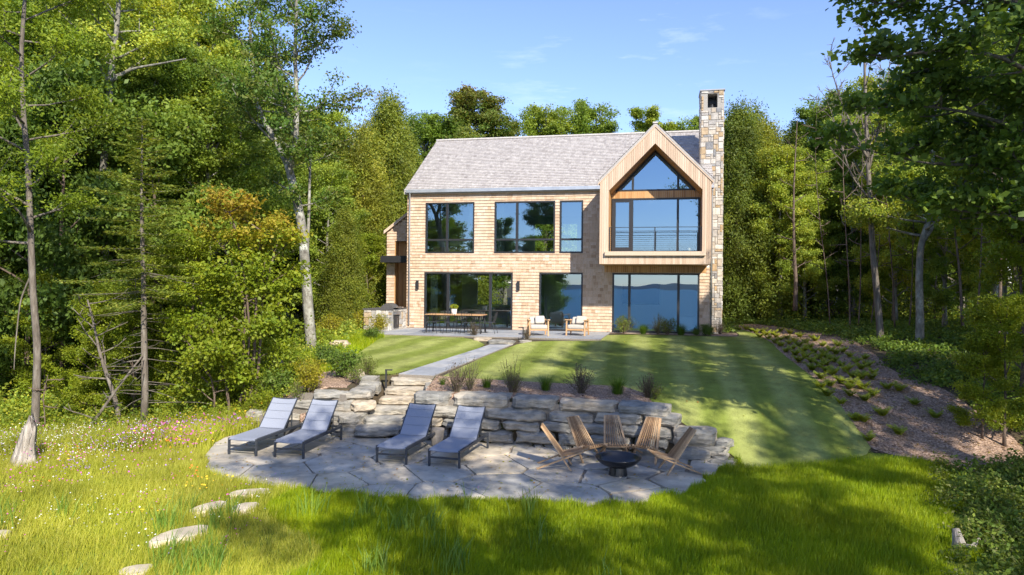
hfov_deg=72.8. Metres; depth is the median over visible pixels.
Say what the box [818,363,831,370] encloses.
fern
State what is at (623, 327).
weedy shrub
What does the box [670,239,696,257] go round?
sofa
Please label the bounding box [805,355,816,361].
fern
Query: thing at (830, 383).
fern
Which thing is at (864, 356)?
fern
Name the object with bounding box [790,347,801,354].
fern
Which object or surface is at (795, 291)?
slim tree
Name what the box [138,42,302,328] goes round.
broadleaf tree
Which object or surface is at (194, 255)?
young maple tree
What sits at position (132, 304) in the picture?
fir tree
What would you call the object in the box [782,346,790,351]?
fern
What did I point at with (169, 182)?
broadleaf tree
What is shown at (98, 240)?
spruce tree
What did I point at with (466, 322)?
dining chair
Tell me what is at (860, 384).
fern
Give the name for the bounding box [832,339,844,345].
fern
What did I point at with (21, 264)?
understorey tree
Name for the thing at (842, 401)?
fern
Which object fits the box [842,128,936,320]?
broadleaf tree
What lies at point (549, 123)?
broadleaf tree
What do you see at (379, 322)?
flowering shrub
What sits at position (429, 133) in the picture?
broadleaf tree
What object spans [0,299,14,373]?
understorey tree
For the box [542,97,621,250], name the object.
broadleaf tree
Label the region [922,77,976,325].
slim tree
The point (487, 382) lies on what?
ornamental grass
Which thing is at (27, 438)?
tree stump
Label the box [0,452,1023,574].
grass turf
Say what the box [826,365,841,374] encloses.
fern
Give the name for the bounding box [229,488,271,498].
stepping stone
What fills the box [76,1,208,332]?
broadleaf tree
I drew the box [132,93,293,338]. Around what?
broadleaf tree
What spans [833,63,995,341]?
birch tree
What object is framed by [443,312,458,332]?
dining chair
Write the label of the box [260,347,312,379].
green shrub
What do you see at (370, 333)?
dark shrub
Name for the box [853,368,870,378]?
fern
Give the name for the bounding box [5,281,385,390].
undergrowth
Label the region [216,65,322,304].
broadleaf tree
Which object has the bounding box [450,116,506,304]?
cedar tree
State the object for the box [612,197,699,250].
balcony door window
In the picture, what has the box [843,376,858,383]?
fern
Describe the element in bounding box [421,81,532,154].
maple tree
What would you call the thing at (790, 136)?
cedar tree
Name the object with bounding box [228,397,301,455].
sun lounger
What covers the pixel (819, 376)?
fern
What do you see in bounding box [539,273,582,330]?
picture window
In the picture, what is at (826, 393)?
fern
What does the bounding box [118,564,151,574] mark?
stepping stone
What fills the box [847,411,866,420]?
fern
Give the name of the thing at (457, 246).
bed
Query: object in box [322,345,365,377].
dark shrub
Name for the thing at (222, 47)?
broadleaf tree
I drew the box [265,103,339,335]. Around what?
broadleaf tree
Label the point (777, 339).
fern
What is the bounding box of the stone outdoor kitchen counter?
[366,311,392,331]
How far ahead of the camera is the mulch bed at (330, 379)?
18.38 m
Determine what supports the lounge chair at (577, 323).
on the patio at (503, 333)
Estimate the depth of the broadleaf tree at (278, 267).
39.06 m
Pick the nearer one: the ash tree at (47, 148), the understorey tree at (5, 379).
the ash tree at (47, 148)
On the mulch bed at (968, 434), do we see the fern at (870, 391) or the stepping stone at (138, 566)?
the fern at (870, 391)
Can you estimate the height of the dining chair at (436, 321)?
0.855 m
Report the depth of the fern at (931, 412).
16.61 m
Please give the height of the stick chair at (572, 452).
0.892 m
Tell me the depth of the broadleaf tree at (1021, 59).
27.83 m
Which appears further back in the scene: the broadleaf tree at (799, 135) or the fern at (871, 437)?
the broadleaf tree at (799, 135)
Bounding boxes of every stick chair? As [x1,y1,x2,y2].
[536,423,583,471]
[567,415,610,462]
[599,415,633,451]
[625,416,661,464]
[647,427,700,475]
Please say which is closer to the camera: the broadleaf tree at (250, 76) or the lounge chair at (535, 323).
the lounge chair at (535, 323)
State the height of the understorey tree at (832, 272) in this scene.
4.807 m
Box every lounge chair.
[527,316,549,335]
[565,316,588,335]
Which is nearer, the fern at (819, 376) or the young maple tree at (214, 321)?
the fern at (819, 376)
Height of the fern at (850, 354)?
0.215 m
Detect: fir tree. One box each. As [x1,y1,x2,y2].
[50,117,208,423]
[74,270,178,411]
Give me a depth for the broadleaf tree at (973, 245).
24.35 m
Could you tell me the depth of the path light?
18.83 m
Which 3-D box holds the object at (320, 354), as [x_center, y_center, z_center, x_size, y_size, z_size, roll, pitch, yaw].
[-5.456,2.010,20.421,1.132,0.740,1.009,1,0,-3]
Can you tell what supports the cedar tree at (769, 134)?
on the ground at (1018, 434)
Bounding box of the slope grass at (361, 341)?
[261,328,384,375]
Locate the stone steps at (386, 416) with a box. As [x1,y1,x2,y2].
[355,377,432,436]
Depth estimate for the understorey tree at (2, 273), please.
23.50 m
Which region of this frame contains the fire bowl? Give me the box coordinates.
[595,451,641,476]
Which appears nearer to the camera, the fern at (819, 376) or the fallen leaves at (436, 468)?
the fallen leaves at (436, 468)
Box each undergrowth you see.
[0,317,372,433]
[0,410,162,437]
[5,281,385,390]
[750,263,1020,339]
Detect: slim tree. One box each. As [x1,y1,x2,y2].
[778,120,810,310]
[799,97,836,323]
[825,87,860,328]
[840,111,879,325]
[863,133,889,322]
[869,79,907,326]
[896,126,930,324]
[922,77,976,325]
[969,77,995,330]
[975,83,1017,333]
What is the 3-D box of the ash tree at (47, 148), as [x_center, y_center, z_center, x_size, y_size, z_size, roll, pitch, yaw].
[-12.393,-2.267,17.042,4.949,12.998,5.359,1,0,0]
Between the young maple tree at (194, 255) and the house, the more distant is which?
the house
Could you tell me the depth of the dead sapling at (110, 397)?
17.77 m
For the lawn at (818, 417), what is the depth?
18.88 m
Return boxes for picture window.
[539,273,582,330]
[612,273,699,333]
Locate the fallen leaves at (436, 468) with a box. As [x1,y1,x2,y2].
[204,433,718,498]
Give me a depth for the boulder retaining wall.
16.22 m
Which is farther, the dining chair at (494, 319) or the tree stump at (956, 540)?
the dining chair at (494, 319)
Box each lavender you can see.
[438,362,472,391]
[466,322,480,334]
[506,372,525,391]
[520,328,535,339]
[560,363,599,392]
[629,372,667,397]
[713,321,728,333]
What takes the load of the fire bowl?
on the terrace flagstones
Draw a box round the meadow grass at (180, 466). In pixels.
[0,429,322,574]
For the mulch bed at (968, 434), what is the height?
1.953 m
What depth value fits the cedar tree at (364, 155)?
38.40 m
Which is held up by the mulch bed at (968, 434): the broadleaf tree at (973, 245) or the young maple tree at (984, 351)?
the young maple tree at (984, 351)
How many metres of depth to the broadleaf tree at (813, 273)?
35.41 m
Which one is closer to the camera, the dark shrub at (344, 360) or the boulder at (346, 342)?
the dark shrub at (344, 360)
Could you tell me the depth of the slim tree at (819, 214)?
31.99 m
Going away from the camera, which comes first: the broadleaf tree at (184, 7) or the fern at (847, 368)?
the fern at (847, 368)
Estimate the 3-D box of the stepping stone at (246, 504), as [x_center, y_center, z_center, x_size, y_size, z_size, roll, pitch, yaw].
[-4.523,3.761,11.768,0.387,0.100,0.462,1,0,0]
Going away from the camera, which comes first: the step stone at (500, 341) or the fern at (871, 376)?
the fern at (871, 376)
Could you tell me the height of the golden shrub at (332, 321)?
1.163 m
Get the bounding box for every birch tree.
[31,0,196,341]
[188,0,381,348]
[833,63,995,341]
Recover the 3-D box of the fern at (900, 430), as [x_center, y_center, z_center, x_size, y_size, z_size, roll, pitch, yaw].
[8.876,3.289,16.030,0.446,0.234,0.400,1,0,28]
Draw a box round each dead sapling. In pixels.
[28,376,63,425]
[65,355,142,430]
[72,291,126,418]
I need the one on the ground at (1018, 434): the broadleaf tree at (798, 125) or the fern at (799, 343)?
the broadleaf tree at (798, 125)
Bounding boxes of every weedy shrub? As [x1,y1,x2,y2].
[286,379,311,400]
[343,364,366,382]
[357,352,380,374]
[614,314,634,333]
[643,382,663,398]
[659,318,677,334]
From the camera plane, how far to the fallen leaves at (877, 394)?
18.14 m
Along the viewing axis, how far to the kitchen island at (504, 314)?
35.27 m
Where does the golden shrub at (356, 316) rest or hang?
on the ground at (1018, 434)
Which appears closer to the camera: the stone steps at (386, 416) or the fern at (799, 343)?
the stone steps at (386, 416)
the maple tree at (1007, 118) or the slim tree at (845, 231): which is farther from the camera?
the slim tree at (845, 231)
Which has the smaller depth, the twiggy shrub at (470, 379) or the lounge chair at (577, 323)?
the twiggy shrub at (470, 379)
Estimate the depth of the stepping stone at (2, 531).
10.89 m
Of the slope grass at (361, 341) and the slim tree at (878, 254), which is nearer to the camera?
the slope grass at (361, 341)
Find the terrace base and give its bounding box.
[205,448,701,508]
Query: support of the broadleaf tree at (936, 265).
on the ground at (1018, 434)
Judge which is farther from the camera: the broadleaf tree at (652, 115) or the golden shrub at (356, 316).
the broadleaf tree at (652, 115)
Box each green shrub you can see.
[243,385,283,410]
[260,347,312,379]
[306,328,334,345]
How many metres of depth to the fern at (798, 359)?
21.69 m
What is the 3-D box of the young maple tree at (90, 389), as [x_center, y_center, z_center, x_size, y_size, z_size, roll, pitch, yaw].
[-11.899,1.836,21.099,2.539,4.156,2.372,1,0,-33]
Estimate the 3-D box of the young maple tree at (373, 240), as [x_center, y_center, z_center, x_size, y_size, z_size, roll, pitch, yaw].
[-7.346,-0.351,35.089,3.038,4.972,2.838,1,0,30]
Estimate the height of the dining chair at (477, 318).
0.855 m
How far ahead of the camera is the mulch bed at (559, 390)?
17.50 m
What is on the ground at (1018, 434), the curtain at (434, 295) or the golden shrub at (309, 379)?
the golden shrub at (309, 379)
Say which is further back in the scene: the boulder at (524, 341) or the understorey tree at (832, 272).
the understorey tree at (832, 272)
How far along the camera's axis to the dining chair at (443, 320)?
29.02 m
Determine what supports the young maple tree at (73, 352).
on the ground at (1018, 434)
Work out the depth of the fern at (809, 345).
23.98 m
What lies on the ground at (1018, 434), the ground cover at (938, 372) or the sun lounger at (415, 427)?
the ground cover at (938, 372)
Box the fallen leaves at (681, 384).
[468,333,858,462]
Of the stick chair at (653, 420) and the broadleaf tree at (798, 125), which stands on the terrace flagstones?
the stick chair at (653, 420)
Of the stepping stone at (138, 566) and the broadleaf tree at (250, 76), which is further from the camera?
the broadleaf tree at (250, 76)
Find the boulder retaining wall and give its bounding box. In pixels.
[245,374,736,464]
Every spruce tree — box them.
[66,50,166,350]
[197,74,281,343]
[263,159,318,337]
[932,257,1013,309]
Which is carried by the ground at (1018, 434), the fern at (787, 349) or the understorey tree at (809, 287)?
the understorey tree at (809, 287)
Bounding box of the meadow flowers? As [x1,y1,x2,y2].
[0,402,302,551]
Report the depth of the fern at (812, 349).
23.13 m
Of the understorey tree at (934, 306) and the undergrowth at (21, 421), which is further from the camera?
the understorey tree at (934, 306)
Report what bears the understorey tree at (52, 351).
on the ground at (1018, 434)
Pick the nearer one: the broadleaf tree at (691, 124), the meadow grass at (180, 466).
the meadow grass at (180, 466)
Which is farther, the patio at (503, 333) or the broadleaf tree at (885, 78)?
the broadleaf tree at (885, 78)
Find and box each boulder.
[330,340,350,347]
[474,337,491,340]
[518,339,530,342]
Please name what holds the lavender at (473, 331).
on the patio at (503, 333)
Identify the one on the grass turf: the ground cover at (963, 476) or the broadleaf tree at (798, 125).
the ground cover at (963, 476)
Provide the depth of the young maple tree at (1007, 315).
15.45 m
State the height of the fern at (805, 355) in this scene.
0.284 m
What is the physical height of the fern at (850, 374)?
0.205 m
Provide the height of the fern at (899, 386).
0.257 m
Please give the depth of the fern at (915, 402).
17.19 m
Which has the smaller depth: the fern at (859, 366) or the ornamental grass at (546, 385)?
the ornamental grass at (546, 385)
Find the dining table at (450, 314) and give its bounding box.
[425,313,486,333]
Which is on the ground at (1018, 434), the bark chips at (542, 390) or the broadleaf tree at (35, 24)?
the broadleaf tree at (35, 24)
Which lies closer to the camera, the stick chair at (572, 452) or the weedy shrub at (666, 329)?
the stick chair at (572, 452)
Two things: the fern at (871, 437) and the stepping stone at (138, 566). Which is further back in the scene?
the fern at (871, 437)
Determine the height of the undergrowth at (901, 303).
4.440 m
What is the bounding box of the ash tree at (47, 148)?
[0,0,129,429]
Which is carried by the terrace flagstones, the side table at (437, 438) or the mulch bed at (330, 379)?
the side table at (437, 438)
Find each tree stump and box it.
[2,413,39,469]
[948,528,980,550]
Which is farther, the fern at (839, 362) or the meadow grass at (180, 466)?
the fern at (839, 362)
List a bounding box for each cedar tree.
[297,114,404,326]
[313,196,381,331]
[359,78,421,304]
[385,118,422,226]
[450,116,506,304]
[722,91,805,321]
[722,96,791,315]
[724,113,821,318]
[779,117,840,313]
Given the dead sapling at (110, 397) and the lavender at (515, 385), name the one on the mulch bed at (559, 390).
the lavender at (515, 385)
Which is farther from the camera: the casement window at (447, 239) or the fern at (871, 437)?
the casement window at (447, 239)
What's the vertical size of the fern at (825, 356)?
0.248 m
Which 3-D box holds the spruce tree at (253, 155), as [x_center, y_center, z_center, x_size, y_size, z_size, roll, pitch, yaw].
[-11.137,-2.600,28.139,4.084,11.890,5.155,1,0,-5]
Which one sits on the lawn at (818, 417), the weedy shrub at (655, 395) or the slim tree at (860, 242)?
the weedy shrub at (655, 395)
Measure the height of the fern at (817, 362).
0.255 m
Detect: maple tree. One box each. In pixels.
[0,266,84,397]
[48,295,139,413]
[70,281,166,405]
[87,299,177,414]
[125,255,198,383]
[127,225,242,381]
[152,182,328,412]
[184,294,239,373]
[228,288,274,360]
[349,232,386,310]
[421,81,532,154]
[797,0,1023,241]
[940,331,1023,438]
[943,291,1023,446]
[956,69,1021,135]
[957,204,1023,392]
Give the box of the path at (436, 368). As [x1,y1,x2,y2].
[399,344,510,375]
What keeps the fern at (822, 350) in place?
on the mulch bed at (968, 434)
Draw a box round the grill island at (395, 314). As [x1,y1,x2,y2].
[362,303,406,330]
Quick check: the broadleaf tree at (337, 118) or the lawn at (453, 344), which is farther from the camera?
the broadleaf tree at (337, 118)
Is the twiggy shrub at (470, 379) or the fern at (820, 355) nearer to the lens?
the twiggy shrub at (470, 379)
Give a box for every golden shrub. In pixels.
[290,354,328,391]
[315,313,349,333]
[351,307,364,329]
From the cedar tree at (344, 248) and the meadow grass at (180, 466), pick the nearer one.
the meadow grass at (180, 466)
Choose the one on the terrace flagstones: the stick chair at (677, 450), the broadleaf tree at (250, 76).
the stick chair at (677, 450)
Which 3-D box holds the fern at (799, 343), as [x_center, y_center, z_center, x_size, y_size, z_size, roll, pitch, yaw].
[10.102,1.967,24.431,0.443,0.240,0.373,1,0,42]
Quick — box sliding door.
[424,272,512,329]
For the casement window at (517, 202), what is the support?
in the house
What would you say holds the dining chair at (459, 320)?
on the patio at (503, 333)
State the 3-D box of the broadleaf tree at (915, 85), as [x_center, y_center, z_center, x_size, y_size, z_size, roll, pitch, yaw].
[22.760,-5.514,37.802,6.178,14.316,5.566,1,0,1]
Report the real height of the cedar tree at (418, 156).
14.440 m
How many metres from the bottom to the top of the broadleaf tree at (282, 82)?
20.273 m
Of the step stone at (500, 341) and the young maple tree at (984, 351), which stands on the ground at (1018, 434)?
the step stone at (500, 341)
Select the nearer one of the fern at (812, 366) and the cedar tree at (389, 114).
the fern at (812, 366)
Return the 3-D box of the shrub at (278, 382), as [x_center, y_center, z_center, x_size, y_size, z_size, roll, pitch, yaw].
[-6.437,2.645,19.003,1.415,0.925,1.261,1,0,20]
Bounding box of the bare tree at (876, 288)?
[809,6,899,338]
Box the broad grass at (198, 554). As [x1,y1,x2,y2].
[0,478,624,574]
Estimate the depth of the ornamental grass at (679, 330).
28.21 m
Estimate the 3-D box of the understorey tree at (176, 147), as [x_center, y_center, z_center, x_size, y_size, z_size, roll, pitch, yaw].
[-12.640,-1.469,24.079,6.238,10.278,5.781,1,0,-34]
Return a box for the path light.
[385,369,392,387]
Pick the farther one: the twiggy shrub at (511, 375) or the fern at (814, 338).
the fern at (814, 338)
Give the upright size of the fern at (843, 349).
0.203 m
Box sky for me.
[206,0,1011,282]
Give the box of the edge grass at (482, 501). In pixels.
[211,465,803,507]
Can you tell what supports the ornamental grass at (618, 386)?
on the mulch bed at (559, 390)
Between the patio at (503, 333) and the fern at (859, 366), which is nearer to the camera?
the fern at (859, 366)
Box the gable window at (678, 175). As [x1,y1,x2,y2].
[616,151,694,191]
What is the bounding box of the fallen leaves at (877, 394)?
[754,325,989,456]
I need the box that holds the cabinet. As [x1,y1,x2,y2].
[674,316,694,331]
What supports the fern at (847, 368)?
on the mulch bed at (968, 434)
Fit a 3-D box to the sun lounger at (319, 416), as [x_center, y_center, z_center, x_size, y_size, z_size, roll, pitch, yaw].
[-4.588,3.167,15.772,0.704,0.986,1.922,1,0,11]
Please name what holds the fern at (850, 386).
on the mulch bed at (968, 434)
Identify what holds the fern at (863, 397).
on the mulch bed at (968, 434)
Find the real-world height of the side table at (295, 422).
0.425 m
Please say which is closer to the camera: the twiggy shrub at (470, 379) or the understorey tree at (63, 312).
the twiggy shrub at (470, 379)
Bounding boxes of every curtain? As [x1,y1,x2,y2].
[430,274,437,325]
[468,204,472,251]
[496,203,504,251]
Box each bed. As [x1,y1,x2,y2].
[281,369,352,422]
[425,375,651,404]
[433,241,468,251]
[610,333,736,336]
[739,324,1023,470]
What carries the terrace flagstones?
on the terrace base
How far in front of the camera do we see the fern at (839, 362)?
20.98 m
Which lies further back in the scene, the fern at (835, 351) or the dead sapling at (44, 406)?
the fern at (835, 351)
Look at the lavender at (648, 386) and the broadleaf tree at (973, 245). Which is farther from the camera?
the broadleaf tree at (973, 245)
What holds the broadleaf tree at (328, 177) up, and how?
on the ground at (1018, 434)
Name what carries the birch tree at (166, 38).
on the ground at (1018, 434)
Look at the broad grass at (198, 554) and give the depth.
10.71 m
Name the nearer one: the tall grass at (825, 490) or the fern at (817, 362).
the tall grass at (825, 490)
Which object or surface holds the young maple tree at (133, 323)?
on the ground at (1018, 434)
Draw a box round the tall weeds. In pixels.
[0,384,286,457]
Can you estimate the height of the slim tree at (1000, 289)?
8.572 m
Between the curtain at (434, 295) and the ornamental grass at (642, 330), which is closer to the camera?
the ornamental grass at (642, 330)
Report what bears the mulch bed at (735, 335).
on the ground at (1018, 434)
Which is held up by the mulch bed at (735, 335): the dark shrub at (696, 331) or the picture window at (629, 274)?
the dark shrub at (696, 331)
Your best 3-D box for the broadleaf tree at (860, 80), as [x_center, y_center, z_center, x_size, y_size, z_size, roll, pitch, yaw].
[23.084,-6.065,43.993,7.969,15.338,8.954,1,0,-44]
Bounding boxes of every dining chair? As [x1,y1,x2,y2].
[424,312,440,333]
[435,311,450,330]
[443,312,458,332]
[452,311,467,331]
[460,313,476,333]
[470,311,484,329]
[481,312,497,333]
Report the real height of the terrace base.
0.246 m
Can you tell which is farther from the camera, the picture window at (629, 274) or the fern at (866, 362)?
the picture window at (629, 274)
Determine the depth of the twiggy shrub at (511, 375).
17.19 m
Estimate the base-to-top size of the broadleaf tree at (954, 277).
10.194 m
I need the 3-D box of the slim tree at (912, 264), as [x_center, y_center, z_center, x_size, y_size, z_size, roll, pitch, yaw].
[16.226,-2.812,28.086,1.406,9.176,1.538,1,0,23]
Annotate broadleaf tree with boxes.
[0,0,130,361]
[0,4,111,358]
[0,85,77,393]
[64,112,223,352]
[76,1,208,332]
[111,0,219,332]
[113,0,273,144]
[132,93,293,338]
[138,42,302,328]
[205,32,292,133]
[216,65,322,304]
[242,59,304,108]
[258,173,329,337]
[264,150,339,332]
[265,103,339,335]
[266,109,389,325]
[282,164,377,317]
[404,109,463,165]
[479,224,550,304]
[514,102,580,250]
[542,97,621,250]
[628,104,677,131]
[673,114,698,130]
[733,143,832,317]
[769,169,844,320]
[779,88,869,314]
[783,127,819,163]
[786,106,852,314]
[802,112,897,316]
[834,68,914,307]
[836,216,903,307]
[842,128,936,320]
[882,59,919,130]
[889,262,952,310]
[890,155,997,328]
[892,57,964,314]
[904,54,985,316]
[936,258,968,305]
[938,156,1023,337]
[947,1,1023,296]
[975,48,1023,243]
[1003,231,1022,291]
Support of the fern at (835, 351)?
on the mulch bed at (968, 434)
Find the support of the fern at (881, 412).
on the mulch bed at (968, 434)
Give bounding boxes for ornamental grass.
[436,376,445,384]
[480,374,494,387]
[534,374,556,390]
[604,372,630,394]
[636,324,650,333]
[672,324,687,334]
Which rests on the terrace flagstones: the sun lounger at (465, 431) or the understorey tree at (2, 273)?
the sun lounger at (465, 431)
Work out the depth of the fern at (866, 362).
20.74 m
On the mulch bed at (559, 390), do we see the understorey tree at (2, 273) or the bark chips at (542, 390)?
the bark chips at (542, 390)
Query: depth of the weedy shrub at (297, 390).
17.79 m
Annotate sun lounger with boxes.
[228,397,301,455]
[274,399,341,458]
[376,403,435,464]
[428,405,488,468]
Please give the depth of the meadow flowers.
15.46 m
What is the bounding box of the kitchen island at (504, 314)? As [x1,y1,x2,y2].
[472,304,510,323]
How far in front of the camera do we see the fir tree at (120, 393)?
20.30 m
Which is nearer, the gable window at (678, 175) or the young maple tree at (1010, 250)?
the young maple tree at (1010, 250)
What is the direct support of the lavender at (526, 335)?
on the ground at (1018, 434)
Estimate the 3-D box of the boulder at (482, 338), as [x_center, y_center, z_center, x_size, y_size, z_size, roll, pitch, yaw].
[-1.067,1.958,25.333,0.694,0.245,0.745,1,0,0]
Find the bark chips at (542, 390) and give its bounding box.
[427,376,650,401]
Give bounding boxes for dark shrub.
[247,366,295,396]
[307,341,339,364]
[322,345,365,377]
[360,326,379,338]
[692,328,700,334]
[696,323,714,335]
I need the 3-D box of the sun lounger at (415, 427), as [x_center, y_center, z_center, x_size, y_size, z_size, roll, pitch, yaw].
[-2.265,3.190,15.351,0.704,0.986,1.922,1,0,15]
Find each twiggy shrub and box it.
[459,357,480,390]
[500,354,522,392]
[648,314,666,333]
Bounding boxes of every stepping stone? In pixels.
[0,530,11,539]
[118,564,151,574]
[149,525,207,548]
[190,501,225,516]
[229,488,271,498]
[233,502,258,514]
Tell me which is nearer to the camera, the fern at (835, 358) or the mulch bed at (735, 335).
the fern at (835, 358)
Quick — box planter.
[450,304,458,313]
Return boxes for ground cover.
[694,310,1023,443]
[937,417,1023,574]
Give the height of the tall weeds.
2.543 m
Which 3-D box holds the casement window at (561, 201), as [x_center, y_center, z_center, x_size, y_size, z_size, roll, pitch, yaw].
[2.538,-2.560,29.682,1.000,2.250,0.115,1,0,12]
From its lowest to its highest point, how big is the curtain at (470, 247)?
2.600 m
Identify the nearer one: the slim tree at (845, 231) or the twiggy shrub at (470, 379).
the twiggy shrub at (470, 379)
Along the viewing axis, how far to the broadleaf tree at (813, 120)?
39.79 m
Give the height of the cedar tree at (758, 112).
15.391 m
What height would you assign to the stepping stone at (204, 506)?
0.100 m
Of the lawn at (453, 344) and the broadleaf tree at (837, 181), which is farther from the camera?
the broadleaf tree at (837, 181)
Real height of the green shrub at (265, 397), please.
0.800 m
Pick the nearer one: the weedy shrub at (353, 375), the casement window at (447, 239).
the weedy shrub at (353, 375)
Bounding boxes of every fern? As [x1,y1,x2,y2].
[768,337,781,342]
[771,331,780,336]
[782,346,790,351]
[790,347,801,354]
[791,354,805,361]
[794,340,805,345]
[796,343,808,351]
[799,350,812,356]
[803,361,819,369]
[804,342,814,347]
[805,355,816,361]
[808,334,819,340]
[808,347,819,352]
[811,351,825,358]
[811,358,825,366]
[812,378,827,387]
[813,371,827,378]
[816,347,829,353]
[817,386,835,395]
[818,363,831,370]
[819,351,833,358]
[819,357,832,364]
[821,377,836,385]
[826,353,841,361]
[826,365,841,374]
[830,348,841,353]
[831,374,846,382]
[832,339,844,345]
[834,359,845,365]
[834,396,848,403]
[839,346,848,351]
[840,362,855,371]
[841,379,857,388]
[841,388,856,395]
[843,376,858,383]
[844,369,855,376]
[845,351,855,356]
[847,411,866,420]
[850,356,861,362]
[850,379,870,388]
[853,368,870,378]
[854,360,868,368]
[856,412,872,421]
[857,392,873,400]
[858,429,875,440]
[860,352,870,358]
[861,358,874,366]
[862,386,880,395]
[864,370,877,378]
[871,406,891,415]
[880,381,896,388]
[886,423,907,434]
[890,380,908,390]
[904,396,921,404]
[923,407,942,417]
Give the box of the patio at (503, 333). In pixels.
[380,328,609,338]
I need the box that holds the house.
[380,88,724,334]
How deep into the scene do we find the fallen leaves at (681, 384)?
19.11 m
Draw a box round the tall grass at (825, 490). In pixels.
[265,453,984,574]
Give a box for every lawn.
[355,335,484,373]
[358,328,872,468]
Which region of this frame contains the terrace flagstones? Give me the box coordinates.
[205,433,738,506]
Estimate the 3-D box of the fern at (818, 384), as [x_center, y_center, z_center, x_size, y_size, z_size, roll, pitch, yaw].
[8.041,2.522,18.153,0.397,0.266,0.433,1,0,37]
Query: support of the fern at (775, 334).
on the mulch bed at (968, 434)
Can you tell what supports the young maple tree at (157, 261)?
on the ground at (1018, 434)
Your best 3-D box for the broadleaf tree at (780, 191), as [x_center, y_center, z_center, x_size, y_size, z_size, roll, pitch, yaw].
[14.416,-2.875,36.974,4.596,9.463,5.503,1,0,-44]
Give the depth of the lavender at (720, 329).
29.07 m
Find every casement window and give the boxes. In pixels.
[425,202,474,252]
[494,201,554,252]
[559,200,582,252]
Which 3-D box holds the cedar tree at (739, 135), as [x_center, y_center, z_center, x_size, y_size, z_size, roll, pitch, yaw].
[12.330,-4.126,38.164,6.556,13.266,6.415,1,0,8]
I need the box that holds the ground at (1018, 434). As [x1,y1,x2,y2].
[0,282,1023,530]
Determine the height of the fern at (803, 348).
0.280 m
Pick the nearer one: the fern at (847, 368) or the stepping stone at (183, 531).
the stepping stone at (183, 531)
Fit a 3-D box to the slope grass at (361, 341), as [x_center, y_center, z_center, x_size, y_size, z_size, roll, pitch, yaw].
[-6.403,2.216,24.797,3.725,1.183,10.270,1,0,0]
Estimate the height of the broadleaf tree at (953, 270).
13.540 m
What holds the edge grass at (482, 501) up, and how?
on the grass turf
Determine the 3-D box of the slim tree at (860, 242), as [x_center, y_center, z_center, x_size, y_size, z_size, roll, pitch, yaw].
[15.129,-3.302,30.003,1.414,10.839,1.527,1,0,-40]
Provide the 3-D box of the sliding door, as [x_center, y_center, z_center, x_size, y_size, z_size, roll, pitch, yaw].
[-1.942,0.601,30.610,4.030,2.480,0.155,1,0,12]
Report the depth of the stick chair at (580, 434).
15.05 m
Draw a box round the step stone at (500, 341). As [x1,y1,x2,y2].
[488,339,515,344]
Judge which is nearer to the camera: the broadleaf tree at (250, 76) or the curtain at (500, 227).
the curtain at (500, 227)
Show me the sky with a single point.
(623, 54)
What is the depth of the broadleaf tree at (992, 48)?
29.54 m
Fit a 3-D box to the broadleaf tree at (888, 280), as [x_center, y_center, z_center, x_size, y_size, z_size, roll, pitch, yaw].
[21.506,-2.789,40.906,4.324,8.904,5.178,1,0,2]
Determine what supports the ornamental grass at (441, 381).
on the mulch bed at (559, 390)
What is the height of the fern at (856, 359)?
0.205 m
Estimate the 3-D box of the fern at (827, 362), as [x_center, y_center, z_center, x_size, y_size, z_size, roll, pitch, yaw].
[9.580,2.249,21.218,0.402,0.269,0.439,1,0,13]
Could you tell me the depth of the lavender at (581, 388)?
17.19 m
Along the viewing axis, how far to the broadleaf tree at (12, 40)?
28.17 m
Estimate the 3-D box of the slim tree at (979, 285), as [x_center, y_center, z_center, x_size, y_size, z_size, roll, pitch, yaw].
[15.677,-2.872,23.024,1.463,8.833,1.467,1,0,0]
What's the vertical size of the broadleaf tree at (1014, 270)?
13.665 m
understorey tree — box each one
[0,48,164,383]
[0,109,111,397]
[0,230,18,277]
[0,234,27,357]
[0,296,52,392]
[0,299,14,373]
[10,250,102,382]
[55,88,235,381]
[798,220,844,314]
[823,229,882,314]
[898,218,973,318]
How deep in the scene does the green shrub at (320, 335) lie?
23.92 m
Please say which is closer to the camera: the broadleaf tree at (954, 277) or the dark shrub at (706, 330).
the dark shrub at (706, 330)
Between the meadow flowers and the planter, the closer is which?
the meadow flowers
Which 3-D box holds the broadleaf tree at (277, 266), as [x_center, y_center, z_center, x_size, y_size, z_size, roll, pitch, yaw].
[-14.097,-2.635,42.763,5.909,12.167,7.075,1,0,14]
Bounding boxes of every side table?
[284,420,299,435]
[430,427,443,445]
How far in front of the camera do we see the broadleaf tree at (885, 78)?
50.79 m

